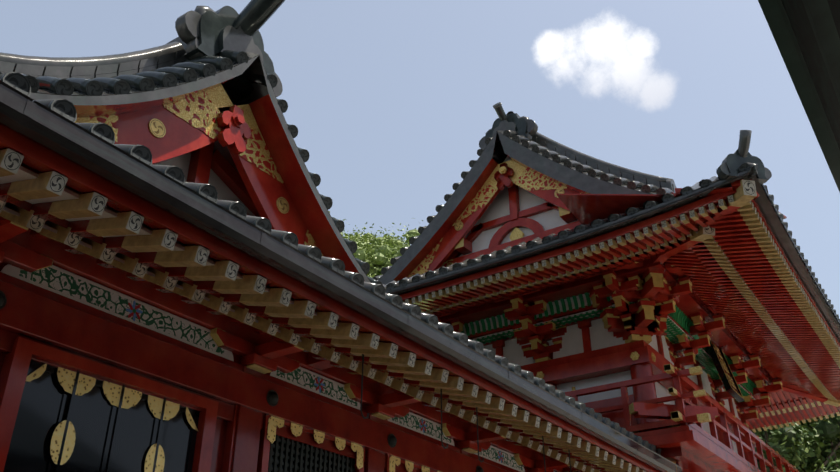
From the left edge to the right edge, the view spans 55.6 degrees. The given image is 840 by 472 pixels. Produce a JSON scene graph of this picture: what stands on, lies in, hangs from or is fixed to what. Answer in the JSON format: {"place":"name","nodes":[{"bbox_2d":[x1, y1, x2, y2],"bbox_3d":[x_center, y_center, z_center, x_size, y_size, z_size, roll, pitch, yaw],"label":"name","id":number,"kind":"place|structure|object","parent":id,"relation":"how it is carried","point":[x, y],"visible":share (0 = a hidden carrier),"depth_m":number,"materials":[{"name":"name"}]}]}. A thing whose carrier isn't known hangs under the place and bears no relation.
{"place":"outdoors","nodes":[
{"label":"outdoors","id":0,"kind":"place"},
{"bbox_2d":[21,55,369,369],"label":"gable","id":1,"kind":"structure","parent":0,"point":[224,168],"depth_m":8.50,"materials":[{"name":"red wood"}]},
{"bbox_2d":[0,0,382,284],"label":"building verge tiles","id":2,"kind":"object","parent":1,"relation":"on","point":[208,41],"visible":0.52,"depth_m":8.41,"materials":[{"name":"grey tile"}]},
{"bbox_2d":[75,85,322,255],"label":"gable ornaments","id":3,"kind":"object","parent":1,"relation":"attached to","point":[202,111],"visible":0.58,"depth_m":8.26,"materials":[{"name":"gold metal"}]},
{"bbox_2d":[0,171,569,471],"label":"building wall","id":4,"kind":"structure","parent":0,"point":[58,297],"depth_m":7.90,"materials":[{"name":"red wood"}]},
{"bbox_2d":[0,337,237,471],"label":"door frame","id":5,"kind":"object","parent":4,"relation":"in","point":[54,419],"depth_m":6.69,"materials":[{"name":"red wood"}]},
{"bbox_2d":[0,290,483,471],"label":"round metal fittings","id":6,"kind":"object","parent":4,"relation":"attached to","point":[272,398],"visible":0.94,"depth_m":8.34,"materials":[{"name":"brown metal"}]},
{"bbox_2d":[0,148,645,471],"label":"eave rafters","id":7,"kind":"object","parent":4,"relation":"attached to","point":[511,423],"visible":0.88,"depth_m":6.94,"materials":[{"name":"brown wood"}]},
{"bbox_2d":[0,123,661,471],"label":"building eave boards","id":8,"kind":"object","parent":7,"relation":"on","point":[39,157],"visible":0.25,"depth_m":6.06,"materials":[{"name":"red wood"}]},
{"bbox_2d":[0,72,661,454],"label":"roof tiles","id":9,"kind":"object","parent":8,"relation":"on","point":[60,106],"visible":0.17,"depth_m":6.66,"materials":[{"name":"grey tile"}]},
{"bbox_2d":[0,80,681,471],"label":"gutter","id":10,"kind":"object","parent":8,"relation":"attached to","point":[28,116],"visible":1,"depth_m":6.15,"materials":[{"name":"grey metal"}]},
{"bbox_2d":[257,415,437,471],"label":"building lattice windows","id":11,"kind":"structure","parent":4,"relation":"in","point":[277,453],"depth_m":8.68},
{"bbox_2d":[360,354,570,471],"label":"building lantern hooks","id":12,"kind":"object","parent":4,"relation":"attached to","point":[441,420],"visible":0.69,"depth_m":8.67,"materials":[{"name":"brown metal"}]},
{"bbox_2d":[0,0,839,318],"label":"sky","id":13,"kind":"structure","parent":0,"point":[389,102],"materials":[{"name":"blue"}]},
{"bbox_2d":[386,130,839,385],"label":"gate roof","id":14,"kind":"structure","parent":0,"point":[724,340],"depth_m":15.23,"materials":[{"name":"grey tile"}]},
{"bbox_2d":[407,160,580,277],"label":"gable ornaments","id":15,"kind":"object","parent":14,"relation":"attached to","point":[523,177],"visible":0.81,"depth_m":16.61,"materials":[{"name":"gold metal"}]},
{"bbox_2d":[372,102,676,279],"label":"gate verge tiles","id":16,"kind":"object","parent":14,"relation":"on","point":[516,127],"visible":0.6,"depth_m":16.49,"materials":[{"name":"grey tile"}]},
{"bbox_2d":[378,131,673,283],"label":"gable","id":17,"kind":"structure","parent":14,"relation":"attached to","point":[499,217],"depth_m":16.62,"materials":[{"name":"red wood"}]},
{"bbox_2d":[383,163,750,292],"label":"gate eave tiles","id":18,"kind":"object","parent":14,"relation":"on","point":[583,228],"visible":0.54,"depth_m":13.04,"materials":[{"name":"grey tile"}]},
{"bbox_2d":[403,195,734,315],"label":"rafters","id":19,"kind":"object","parent":14,"relation":"attached to","point":[529,278],"visible":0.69,"depth_m":13.58,"materials":[{"name":"red wood"}]},
{"bbox_2d":[388,173,786,300],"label":"gate eave boards","id":20,"kind":"object","parent":14,"relation":"attached to","point":[667,212],"visible":0.15,"depth_m":12.85,"materials":[{"name":"red wood"}]},
{"bbox_2d":[461,292,756,401],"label":"panels","id":21,"kind":"object","parent":14,"relation":"attached to","point":[674,330],"visible":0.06,"depth_m":16.03,"materials":[{"name":"green paint"}]},
{"bbox_2d":[556,173,839,375],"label":"gate eave boards","id":22,"kind":"object","parent":14,"relation":"attached to","point":[585,208],"visible":0.17,"depth_m":13.22,"materials":[{"name":"red wood"}]},
{"bbox_2d":[651,180,839,406],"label":"rafter end caps","id":23,"kind":"object","parent":14,"relation":"attached to","point":[744,194],"visible":0.25,"depth_m":12.58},
{"bbox_2d":[665,201,839,400],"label":"gate front eave rafters","id":24,"kind":"object","parent":14,"relation":"attached to","point":[736,269],"visible":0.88,"depth_m":14.90,"materials":[{"name":"red wood"}]},
{"bbox_2d":[746,391,839,431],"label":"rafters","id":25,"kind":"object","parent":14,"relation":"attached to","point":[786,413],"visible":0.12,"depth_m":21.23,"materials":[{"name":"red wood"}]},
{"bbox_2d":[748,162,839,323],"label":"roof tiles","id":26,"kind":"object","parent":14,"relation":"on","point":[771,200],"visible":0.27,"depth_m":13.14,"materials":[{"name":"grey tile"}]},
{"bbox_2d":[484,319,757,471],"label":"building wall","id":27,"kind":"structure","parent":0,"point":[607,359],"depth_m":14.76,"materials":[{"name":"red wood"}]},
{"bbox_2d":[536,352,655,378],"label":"gate gilt flowers","id":28,"kind":"object","parent":27,"relation":"attached to","point":[634,356],"visible":0.48,"depth_m":14.40,"materials":[{"name":"gold metal"}]},
{"bbox_2d":[437,256,782,426],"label":"bracket complexes","id":29,"kind":"structure","parent":27,"relation":"attached to","point":[653,294],"depth_m":15.41,"materials":[{"name":"red wood"}]},
{"bbox_2d":[629,402,718,471],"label":"gate balcony brackets","id":30,"kind":"object","parent":27,"relation":"attached to","point":[650,410],"visible":0.02,"depth_m":13.06,"materials":[{"name":"red wood"}]},
{"bbox_2d":[565,364,799,471],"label":"balcony railing","id":31,"kind":"object","parent":27,"relation":"attached to","point":[679,417],"visible":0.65,"depth_m":13.64,"materials":[{"name":"red wood"}]},
{"bbox_2d":[707,339,743,401],"bbox_3d":[6.513,2.810,17.153,0.412,1.364,0.980,-18,-34,30],"label":"plaque","id":32,"kind":"object","parent":27,"relation":"attached to","point":[729,382],"visible":0.88,"depth_m":16.90,"materials":[{"name":"black wood"}]},
{"bbox_2d":[755,417,837,469],"bbox_3d":[17.514,12.634,34.335,9.718,14.068,10.095,-18,-34,30],"label":"tree","id":33,"kind":"object","parent":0,"point":[814,456],"depth_m":33.82,"materials":[{"name":"green plant"}]},
{"bbox_2d":[754,416,839,471],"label":"tree","id":34,"kind":"object","parent":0,"point":[828,438],"visible":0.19,"depth_m":29.79,"materials":[{"name":"green plant"}]},
{"label":"ground","id":35,"kind":"structure","parent":0,"visible":0},
{"bbox_2d":[751,413,839,471],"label":"tree","id":36,"kind":"object","parent":35,"relation":"on","point":[787,442],"visible":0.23,"depth_m":28.22,"materials":[{"name":"green plant"}]},
{"bbox_2d":[758,0,839,191],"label":"roof eave","id":37,"kind":"object","parent":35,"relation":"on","point":[806,34],"visible":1,"depth_m":3.94,"materials":[{"name":"dark green weathered copper"}]},
{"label":"wooded hill","id":38,"kind":"structure","parent":0,"visible":0},
{"bbox_2d":[329,211,422,277],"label":"hill tree crowns","id":39,"kind":"object","parent":38,"relation":"on","point":[378,253],"visible":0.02,"depth_m":97.53,"materials":[{"name":"green plant"}]}
]}

